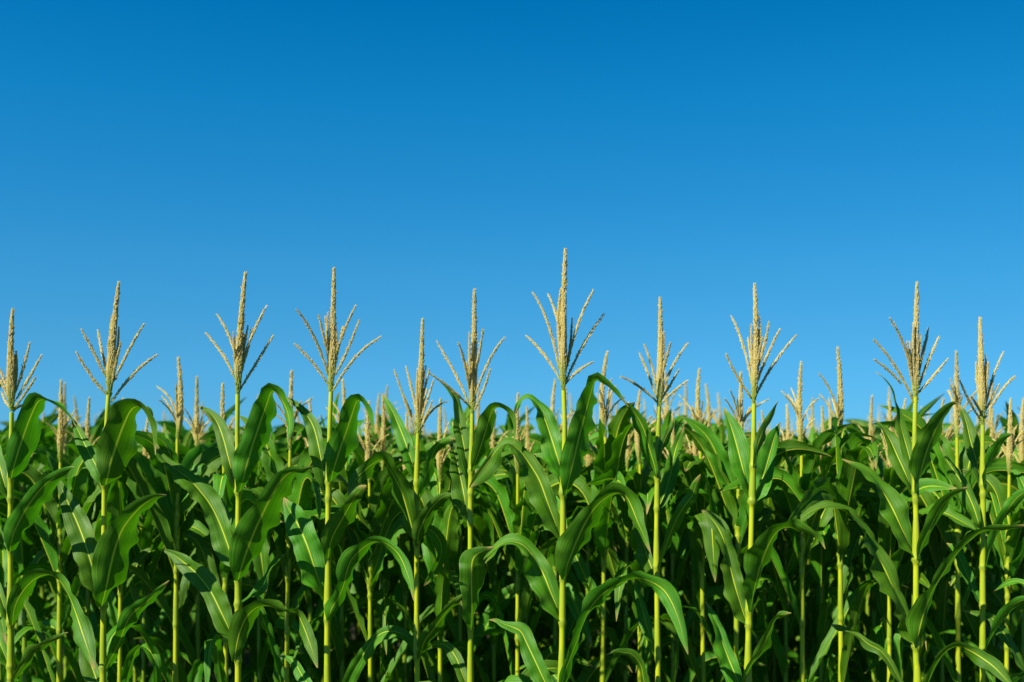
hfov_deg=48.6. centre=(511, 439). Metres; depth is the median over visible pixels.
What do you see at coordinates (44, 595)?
corn plant
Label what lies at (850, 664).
corn plant
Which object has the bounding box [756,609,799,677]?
corn plant
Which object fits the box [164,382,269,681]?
corn plant
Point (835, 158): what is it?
sky
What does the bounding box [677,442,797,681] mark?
corn plant
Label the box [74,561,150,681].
corn plant
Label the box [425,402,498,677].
corn plant
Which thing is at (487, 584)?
corn plant
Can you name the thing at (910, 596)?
corn plant
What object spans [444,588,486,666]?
corn plant
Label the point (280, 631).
corn plant
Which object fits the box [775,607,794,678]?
corn plant
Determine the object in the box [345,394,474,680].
corn plant
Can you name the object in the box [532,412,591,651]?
corn plant
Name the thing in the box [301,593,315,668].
corn plant
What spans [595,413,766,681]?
corn plant
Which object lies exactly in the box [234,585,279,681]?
corn plant
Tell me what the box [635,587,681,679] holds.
corn plant
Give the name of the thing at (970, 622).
corn plant
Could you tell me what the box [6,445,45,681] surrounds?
corn plant
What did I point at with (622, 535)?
corn plant
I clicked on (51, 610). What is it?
corn plant
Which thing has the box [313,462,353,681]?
corn plant
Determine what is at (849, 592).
corn plant
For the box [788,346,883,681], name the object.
corn plant
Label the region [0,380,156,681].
corn plant
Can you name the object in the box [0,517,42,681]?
corn plant
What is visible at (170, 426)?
corn plant
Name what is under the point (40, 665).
corn plant
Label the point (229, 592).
corn plant
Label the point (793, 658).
corn plant
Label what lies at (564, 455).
corn plant
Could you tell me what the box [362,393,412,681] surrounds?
corn plant
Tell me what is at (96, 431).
corn plant
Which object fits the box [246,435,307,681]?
corn plant
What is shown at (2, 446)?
corn plant
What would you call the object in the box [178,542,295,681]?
corn plant
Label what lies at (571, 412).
corn plant
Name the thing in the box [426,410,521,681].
corn plant
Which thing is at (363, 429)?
corn plant
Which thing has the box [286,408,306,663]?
corn plant
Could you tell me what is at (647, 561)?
corn plant
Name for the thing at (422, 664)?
corn plant
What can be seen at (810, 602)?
corn plant
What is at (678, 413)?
corn plant
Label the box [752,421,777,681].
corn plant
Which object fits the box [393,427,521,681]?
corn plant
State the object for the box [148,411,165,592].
corn plant
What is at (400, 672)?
corn plant
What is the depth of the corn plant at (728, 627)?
5.12 m
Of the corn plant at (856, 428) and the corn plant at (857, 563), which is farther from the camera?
the corn plant at (857, 563)
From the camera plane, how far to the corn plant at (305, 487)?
4.26 m
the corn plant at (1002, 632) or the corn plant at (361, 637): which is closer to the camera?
the corn plant at (1002, 632)
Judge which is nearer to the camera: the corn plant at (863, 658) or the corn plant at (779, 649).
the corn plant at (779, 649)
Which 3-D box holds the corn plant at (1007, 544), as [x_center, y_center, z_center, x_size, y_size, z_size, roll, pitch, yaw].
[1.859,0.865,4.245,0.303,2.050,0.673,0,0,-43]
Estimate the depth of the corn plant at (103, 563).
3.58 m
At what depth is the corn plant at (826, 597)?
4.64 m
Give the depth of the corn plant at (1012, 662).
5.49 m
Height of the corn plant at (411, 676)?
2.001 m
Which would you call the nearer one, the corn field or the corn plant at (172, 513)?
the corn plant at (172, 513)
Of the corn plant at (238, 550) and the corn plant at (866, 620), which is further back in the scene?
the corn plant at (866, 620)
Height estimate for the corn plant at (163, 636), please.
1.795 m
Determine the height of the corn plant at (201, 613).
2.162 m
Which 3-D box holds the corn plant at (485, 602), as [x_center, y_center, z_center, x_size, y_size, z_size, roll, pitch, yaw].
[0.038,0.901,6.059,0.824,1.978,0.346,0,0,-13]
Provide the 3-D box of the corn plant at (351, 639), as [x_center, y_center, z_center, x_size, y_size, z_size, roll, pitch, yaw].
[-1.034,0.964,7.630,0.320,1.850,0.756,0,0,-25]
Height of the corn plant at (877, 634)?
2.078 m
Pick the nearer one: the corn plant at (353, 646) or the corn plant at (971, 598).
the corn plant at (353, 646)
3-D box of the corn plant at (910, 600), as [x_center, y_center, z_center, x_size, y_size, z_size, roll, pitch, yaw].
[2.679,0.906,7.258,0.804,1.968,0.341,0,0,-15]
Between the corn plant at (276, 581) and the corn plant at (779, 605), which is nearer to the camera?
the corn plant at (276, 581)
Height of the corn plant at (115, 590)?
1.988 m
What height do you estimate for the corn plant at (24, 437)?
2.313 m
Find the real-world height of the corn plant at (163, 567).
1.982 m
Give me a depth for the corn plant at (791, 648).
7.60 m
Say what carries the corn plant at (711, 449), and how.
on the ground
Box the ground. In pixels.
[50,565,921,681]
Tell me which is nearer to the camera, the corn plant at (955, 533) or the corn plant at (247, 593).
the corn plant at (955, 533)
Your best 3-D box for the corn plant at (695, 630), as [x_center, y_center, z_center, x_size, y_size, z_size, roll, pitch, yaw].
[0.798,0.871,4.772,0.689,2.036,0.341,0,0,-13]
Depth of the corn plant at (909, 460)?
3.60 m
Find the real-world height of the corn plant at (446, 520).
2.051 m
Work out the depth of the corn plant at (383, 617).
4.69 m
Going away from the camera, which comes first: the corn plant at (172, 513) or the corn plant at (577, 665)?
the corn plant at (172, 513)
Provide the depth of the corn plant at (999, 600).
4.68 m
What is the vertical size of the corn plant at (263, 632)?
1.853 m
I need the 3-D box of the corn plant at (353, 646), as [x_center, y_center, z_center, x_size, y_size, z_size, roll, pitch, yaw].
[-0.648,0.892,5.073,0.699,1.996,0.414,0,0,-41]
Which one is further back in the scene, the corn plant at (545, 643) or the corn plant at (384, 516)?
the corn plant at (545, 643)
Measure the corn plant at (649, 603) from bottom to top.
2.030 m
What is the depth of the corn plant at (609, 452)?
4.32 m
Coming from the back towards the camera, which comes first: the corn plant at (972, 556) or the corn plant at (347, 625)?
the corn plant at (347, 625)
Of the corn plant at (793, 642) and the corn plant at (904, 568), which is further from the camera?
the corn plant at (793, 642)
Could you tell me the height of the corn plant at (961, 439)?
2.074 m
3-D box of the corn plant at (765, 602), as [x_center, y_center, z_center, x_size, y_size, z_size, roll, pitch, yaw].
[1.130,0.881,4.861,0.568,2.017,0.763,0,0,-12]
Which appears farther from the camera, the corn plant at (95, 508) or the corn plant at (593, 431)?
the corn plant at (593, 431)
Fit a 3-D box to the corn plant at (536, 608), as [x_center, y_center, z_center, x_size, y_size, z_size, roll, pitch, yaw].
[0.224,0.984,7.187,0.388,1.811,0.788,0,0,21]
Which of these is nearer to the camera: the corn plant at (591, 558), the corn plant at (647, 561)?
the corn plant at (647, 561)
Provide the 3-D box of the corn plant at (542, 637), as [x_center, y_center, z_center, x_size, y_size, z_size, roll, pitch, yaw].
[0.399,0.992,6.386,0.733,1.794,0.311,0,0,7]
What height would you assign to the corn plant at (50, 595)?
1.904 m
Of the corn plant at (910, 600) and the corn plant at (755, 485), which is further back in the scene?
the corn plant at (910, 600)
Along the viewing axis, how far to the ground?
10.11 m
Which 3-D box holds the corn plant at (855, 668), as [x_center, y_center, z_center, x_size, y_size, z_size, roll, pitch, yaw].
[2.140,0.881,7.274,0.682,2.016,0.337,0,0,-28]
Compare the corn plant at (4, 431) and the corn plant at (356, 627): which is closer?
the corn plant at (4, 431)
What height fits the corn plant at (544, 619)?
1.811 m
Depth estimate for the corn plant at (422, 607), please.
5.98 m
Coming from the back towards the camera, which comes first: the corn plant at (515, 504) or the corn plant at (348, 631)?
the corn plant at (348, 631)
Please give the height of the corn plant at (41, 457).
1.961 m
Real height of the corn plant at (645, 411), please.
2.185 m
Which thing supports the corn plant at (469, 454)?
on the ground
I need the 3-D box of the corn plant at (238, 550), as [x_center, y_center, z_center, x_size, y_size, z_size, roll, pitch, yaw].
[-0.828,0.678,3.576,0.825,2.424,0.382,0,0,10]
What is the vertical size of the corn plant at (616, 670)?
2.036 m
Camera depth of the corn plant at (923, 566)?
6.40 m
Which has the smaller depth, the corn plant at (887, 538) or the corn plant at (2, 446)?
the corn plant at (887, 538)
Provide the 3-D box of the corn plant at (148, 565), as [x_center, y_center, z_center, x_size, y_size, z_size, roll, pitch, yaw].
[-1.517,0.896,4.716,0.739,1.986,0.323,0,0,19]
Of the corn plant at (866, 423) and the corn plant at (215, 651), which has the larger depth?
the corn plant at (866, 423)
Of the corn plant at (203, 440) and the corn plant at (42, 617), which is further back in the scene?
the corn plant at (203, 440)
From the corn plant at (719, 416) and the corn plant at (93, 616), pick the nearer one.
the corn plant at (93, 616)
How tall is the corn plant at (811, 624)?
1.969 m
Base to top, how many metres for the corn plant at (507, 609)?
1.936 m
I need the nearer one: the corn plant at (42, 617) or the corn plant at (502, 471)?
the corn plant at (502, 471)
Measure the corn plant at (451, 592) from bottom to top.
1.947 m
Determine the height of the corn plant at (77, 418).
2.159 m
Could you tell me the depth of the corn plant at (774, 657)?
5.32 m
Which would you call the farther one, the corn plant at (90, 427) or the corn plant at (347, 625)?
the corn plant at (90, 427)
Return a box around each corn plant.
[0,308,95,681]
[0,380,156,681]
[0,384,38,681]
[0,406,57,592]
[0,407,67,678]
[0,421,44,597]
[0,431,40,443]
[0,447,6,664]
[0,452,67,681]
[0,498,34,525]
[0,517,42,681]
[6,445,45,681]
[13,396,178,681]
[15,411,56,667]
[17,469,153,681]
[31,399,133,681]
[31,435,167,681]
[34,382,78,680]
[35,552,69,675]
[38,591,63,668]
[39,400,151,681]
[46,396,91,670]
[46,576,147,681]
[53,416,92,595]
[57,281,168,681]
[70,408,175,676]
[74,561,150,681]
[90,561,194,681]
[92,357,250,681]
[92,398,161,681]
[96,418,221,681]
[112,586,127,659]
[125,376,293,681]
[126,528,165,648]
[137,397,246,673]
[139,428,203,681]
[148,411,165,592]
[149,539,247,663]
[153,271,317,681]
[161,424,246,675]
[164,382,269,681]
[169,573,300,681]
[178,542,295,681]
[183,539,216,681]
[200,402,209,443]
[200,426,362,681]
[200,594,273,667]
[202,394,313,681]
[213,418,339,675]
[220,400,373,681]
[228,574,242,663]
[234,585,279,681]
[240,370,373,681]
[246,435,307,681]
[271,392,392,681]
[273,379,434,681]
[275,422,388,681]
[275,569,299,677]
[278,267,430,681]
[278,400,462,681]
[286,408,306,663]
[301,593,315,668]
[307,416,443,681]
[312,456,364,677]
[312,597,367,663]
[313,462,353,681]
[337,426,428,681]
[342,318,531,681]
[344,397,435,681]
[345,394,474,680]
[346,412,446,681]
[346,413,407,658]
[346,601,356,658]
[350,575,363,641]
[351,427,428,650]
[362,385,413,574]
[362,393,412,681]
[362,433,469,681]
[367,399,502,681]
[388,423,525,681]
[391,432,435,655]
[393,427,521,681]
[412,435,435,680]
[420,432,452,680]
[420,490,480,661]
[424,389,551,681]
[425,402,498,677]
[426,288,574,681]
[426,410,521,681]
[436,407,449,668]
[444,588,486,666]
[447,426,544,681]
[447,581,490,642]
[449,403,486,662]
[454,407,534,612]
[469,248,687,681]
[473,379,631,681]
[473,392,586,674]
[480,553,580,679]
[482,414,534,681]
[500,387,637,672]
[502,430,541,673]
[503,406,593,675]
[512,432,675,674]
[520,351,678,681]
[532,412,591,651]
[533,546,544,633]
[538,543,608,681]
[538,548,590,650]
[538,565,609,681]
[540,624,637,681]
[550,407,633,681]
[560,393,572,430]
[566,402,711,681]
[569,396,612,428]
[575,410,645,680]
[575,415,677,679]
[584,389,669,681]
[590,424,655,681]
[594,410,684,681]
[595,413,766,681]
[606,297,700,681]
[609,370,698,681]
[619,406,773,681]
[628,383,726,680]
[631,409,705,680]
[631,641,635,650]
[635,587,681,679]
[636,368,756,681]
[643,398,652,421]
[644,405,691,681]
[661,370,831,663]
[677,401,688,680]
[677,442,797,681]
[680,384,725,666]
[683,417,726,680]
[683,434,736,681]
[701,282,825,681]
[706,393,728,614]
[717,361,905,681]
[717,404,885,681]
[736,401,756,670]
[739,537,816,681]
[739,580,771,650]
[740,410,818,681]
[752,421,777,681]
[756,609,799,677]
[762,413,862,681]
[770,569,796,674]
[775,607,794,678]
[776,397,864,681]
[778,424,846,678]
[779,397,853,681]
[785,281,1023,681]
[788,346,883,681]
[788,416,869,669]
[788,555,848,672]
[792,568,799,653]
[797,398,971,681]
[799,406,875,681]
[804,426,954,681]
[829,393,954,681]
[830,395,912,681]
[830,563,951,681]
[834,435,875,681]
[834,556,881,672]
[837,426,912,681]
[844,395,918,681]
[850,398,987,681]
[851,420,869,681]
[854,434,954,671]
[860,387,897,680]
[865,398,969,681]
[873,350,1023,681]
[873,423,969,604]
[907,406,926,671]
[908,429,987,675]
[908,430,948,605]
[909,553,937,672]
[910,454,977,681]
[919,409,1019,681]
[919,422,1004,681]
[923,397,1023,681]
[938,397,1023,681]
[940,317,1023,681]
[946,561,1003,667]
[959,443,986,681]
[963,423,979,446]
[964,469,1023,670]
[970,447,1019,681]
[971,382,1020,681]
[976,411,986,573]
[998,406,1020,450]
[999,401,1023,670]
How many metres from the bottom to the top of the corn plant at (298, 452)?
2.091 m
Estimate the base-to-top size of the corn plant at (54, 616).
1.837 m
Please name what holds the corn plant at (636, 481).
on the ground
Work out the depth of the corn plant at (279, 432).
5.07 m
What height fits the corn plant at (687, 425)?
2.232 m
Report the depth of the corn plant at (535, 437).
5.07 m
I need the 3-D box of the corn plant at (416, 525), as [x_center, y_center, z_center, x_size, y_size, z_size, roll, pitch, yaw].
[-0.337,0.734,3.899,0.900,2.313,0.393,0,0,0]
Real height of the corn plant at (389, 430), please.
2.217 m
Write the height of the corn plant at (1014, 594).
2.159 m
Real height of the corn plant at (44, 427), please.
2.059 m
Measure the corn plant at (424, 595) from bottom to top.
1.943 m
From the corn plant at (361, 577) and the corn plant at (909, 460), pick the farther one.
the corn plant at (361, 577)
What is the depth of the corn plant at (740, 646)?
6.87 m
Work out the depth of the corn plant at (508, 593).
4.81 m
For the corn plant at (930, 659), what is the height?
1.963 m
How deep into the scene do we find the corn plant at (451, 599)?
7.61 m
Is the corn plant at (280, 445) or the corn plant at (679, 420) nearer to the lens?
the corn plant at (679, 420)
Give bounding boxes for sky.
[0,0,1023,437]
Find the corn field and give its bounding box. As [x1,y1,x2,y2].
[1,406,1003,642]
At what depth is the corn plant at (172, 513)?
4.26 m
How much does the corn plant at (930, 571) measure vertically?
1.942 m
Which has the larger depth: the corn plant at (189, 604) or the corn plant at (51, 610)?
the corn plant at (51, 610)
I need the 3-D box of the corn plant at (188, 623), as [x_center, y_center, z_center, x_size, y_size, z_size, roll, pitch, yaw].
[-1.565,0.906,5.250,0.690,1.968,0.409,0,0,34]
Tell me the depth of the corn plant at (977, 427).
7.29 m
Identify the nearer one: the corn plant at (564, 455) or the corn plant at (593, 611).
the corn plant at (564, 455)
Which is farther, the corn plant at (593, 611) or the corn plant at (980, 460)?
the corn plant at (593, 611)
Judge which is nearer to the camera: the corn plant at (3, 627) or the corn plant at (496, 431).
the corn plant at (3, 627)
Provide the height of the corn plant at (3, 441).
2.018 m
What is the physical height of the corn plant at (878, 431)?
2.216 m
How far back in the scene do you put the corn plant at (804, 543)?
4.30 m
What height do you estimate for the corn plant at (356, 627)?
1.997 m
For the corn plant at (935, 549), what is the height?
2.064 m
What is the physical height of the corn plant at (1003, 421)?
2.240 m
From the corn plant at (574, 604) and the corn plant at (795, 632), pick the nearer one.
the corn plant at (574, 604)
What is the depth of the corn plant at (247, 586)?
4.86 m
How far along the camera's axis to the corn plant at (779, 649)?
4.75 m
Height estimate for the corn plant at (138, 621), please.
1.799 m
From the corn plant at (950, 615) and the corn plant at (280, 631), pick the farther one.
the corn plant at (950, 615)
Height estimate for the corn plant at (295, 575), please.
2.006 m
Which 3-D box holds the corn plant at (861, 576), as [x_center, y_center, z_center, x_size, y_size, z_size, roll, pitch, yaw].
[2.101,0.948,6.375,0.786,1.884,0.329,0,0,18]
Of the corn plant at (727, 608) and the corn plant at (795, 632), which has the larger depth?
the corn plant at (795, 632)
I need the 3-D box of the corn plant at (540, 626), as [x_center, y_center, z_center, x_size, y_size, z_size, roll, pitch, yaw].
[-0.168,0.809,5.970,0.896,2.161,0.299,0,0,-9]
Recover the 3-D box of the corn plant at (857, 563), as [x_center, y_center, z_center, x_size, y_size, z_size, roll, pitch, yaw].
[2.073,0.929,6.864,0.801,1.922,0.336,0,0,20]
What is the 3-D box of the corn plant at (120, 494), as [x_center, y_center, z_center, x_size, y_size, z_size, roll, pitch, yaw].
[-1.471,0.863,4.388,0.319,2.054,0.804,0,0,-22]
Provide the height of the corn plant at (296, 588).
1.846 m
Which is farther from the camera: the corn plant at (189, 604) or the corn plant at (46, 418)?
the corn plant at (46, 418)
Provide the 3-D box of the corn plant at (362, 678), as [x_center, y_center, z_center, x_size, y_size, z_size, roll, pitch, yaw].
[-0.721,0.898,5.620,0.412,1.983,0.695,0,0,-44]
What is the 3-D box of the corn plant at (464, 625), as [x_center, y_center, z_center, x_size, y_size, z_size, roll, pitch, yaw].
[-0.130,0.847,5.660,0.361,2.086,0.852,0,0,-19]
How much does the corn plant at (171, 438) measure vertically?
2.068 m
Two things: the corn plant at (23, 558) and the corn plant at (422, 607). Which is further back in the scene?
the corn plant at (422, 607)
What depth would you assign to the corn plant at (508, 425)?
6.30 m
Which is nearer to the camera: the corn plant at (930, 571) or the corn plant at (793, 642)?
the corn plant at (930, 571)
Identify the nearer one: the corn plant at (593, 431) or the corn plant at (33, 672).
the corn plant at (33, 672)
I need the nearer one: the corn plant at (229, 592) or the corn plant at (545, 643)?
the corn plant at (545, 643)
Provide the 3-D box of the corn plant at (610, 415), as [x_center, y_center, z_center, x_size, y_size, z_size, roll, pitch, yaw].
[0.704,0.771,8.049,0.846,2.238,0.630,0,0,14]
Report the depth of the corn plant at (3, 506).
4.59 m
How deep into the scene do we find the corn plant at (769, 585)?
6.16 m
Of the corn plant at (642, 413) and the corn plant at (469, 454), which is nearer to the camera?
the corn plant at (469, 454)
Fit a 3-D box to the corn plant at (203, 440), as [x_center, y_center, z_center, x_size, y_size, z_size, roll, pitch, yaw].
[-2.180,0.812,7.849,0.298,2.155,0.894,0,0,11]
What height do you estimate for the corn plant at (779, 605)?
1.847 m
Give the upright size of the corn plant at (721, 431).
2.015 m
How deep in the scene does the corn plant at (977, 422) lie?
7.60 m
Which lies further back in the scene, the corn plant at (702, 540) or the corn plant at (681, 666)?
the corn plant at (681, 666)
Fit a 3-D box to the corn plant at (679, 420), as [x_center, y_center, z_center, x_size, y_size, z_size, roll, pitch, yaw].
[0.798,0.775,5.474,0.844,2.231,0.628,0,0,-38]
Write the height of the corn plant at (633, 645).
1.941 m
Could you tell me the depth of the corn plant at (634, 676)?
5.55 m
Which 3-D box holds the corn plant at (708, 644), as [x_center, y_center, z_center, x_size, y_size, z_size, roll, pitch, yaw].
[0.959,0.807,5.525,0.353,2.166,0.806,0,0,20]
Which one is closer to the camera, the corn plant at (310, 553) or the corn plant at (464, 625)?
the corn plant at (310, 553)
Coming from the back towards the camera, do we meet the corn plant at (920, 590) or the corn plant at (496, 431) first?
the corn plant at (496, 431)
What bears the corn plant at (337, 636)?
on the ground
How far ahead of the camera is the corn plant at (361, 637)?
6.42 m
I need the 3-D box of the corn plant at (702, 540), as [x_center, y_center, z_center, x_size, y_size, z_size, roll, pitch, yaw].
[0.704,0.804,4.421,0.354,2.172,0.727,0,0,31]
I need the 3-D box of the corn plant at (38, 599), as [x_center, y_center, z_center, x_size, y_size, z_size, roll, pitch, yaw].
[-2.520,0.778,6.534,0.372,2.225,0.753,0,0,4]
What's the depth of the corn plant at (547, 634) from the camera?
6.42 m
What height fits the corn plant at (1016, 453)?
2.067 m
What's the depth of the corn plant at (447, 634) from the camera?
7.59 m
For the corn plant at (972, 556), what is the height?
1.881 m
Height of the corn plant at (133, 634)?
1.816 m

